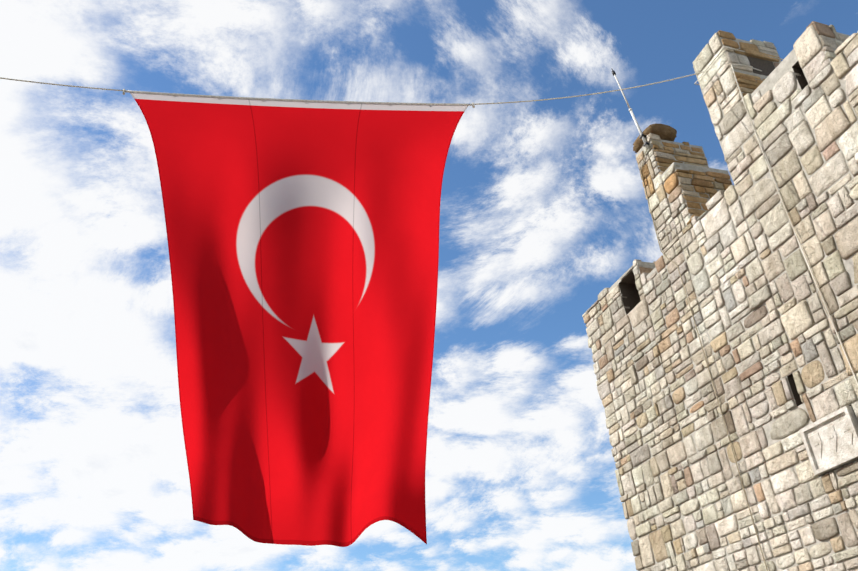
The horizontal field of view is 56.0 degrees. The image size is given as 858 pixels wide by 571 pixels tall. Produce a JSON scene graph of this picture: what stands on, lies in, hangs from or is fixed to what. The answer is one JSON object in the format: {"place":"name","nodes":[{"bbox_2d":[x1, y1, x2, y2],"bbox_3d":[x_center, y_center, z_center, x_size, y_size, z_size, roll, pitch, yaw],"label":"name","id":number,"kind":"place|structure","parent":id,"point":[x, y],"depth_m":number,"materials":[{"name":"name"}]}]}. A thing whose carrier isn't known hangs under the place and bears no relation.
{"place":"outdoors","nodes":[
{"label":"outdoors","id":0,"kind":"place"},
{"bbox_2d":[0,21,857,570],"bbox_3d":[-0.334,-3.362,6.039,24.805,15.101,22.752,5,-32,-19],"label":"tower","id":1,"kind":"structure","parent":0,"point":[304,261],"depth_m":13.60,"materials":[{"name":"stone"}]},
{"bbox_2d":[0,0,857,570],"label":"sky","id":2,"kind":"structure","parent":0,"point":[544,207],"materials":[{"name":"blue"}]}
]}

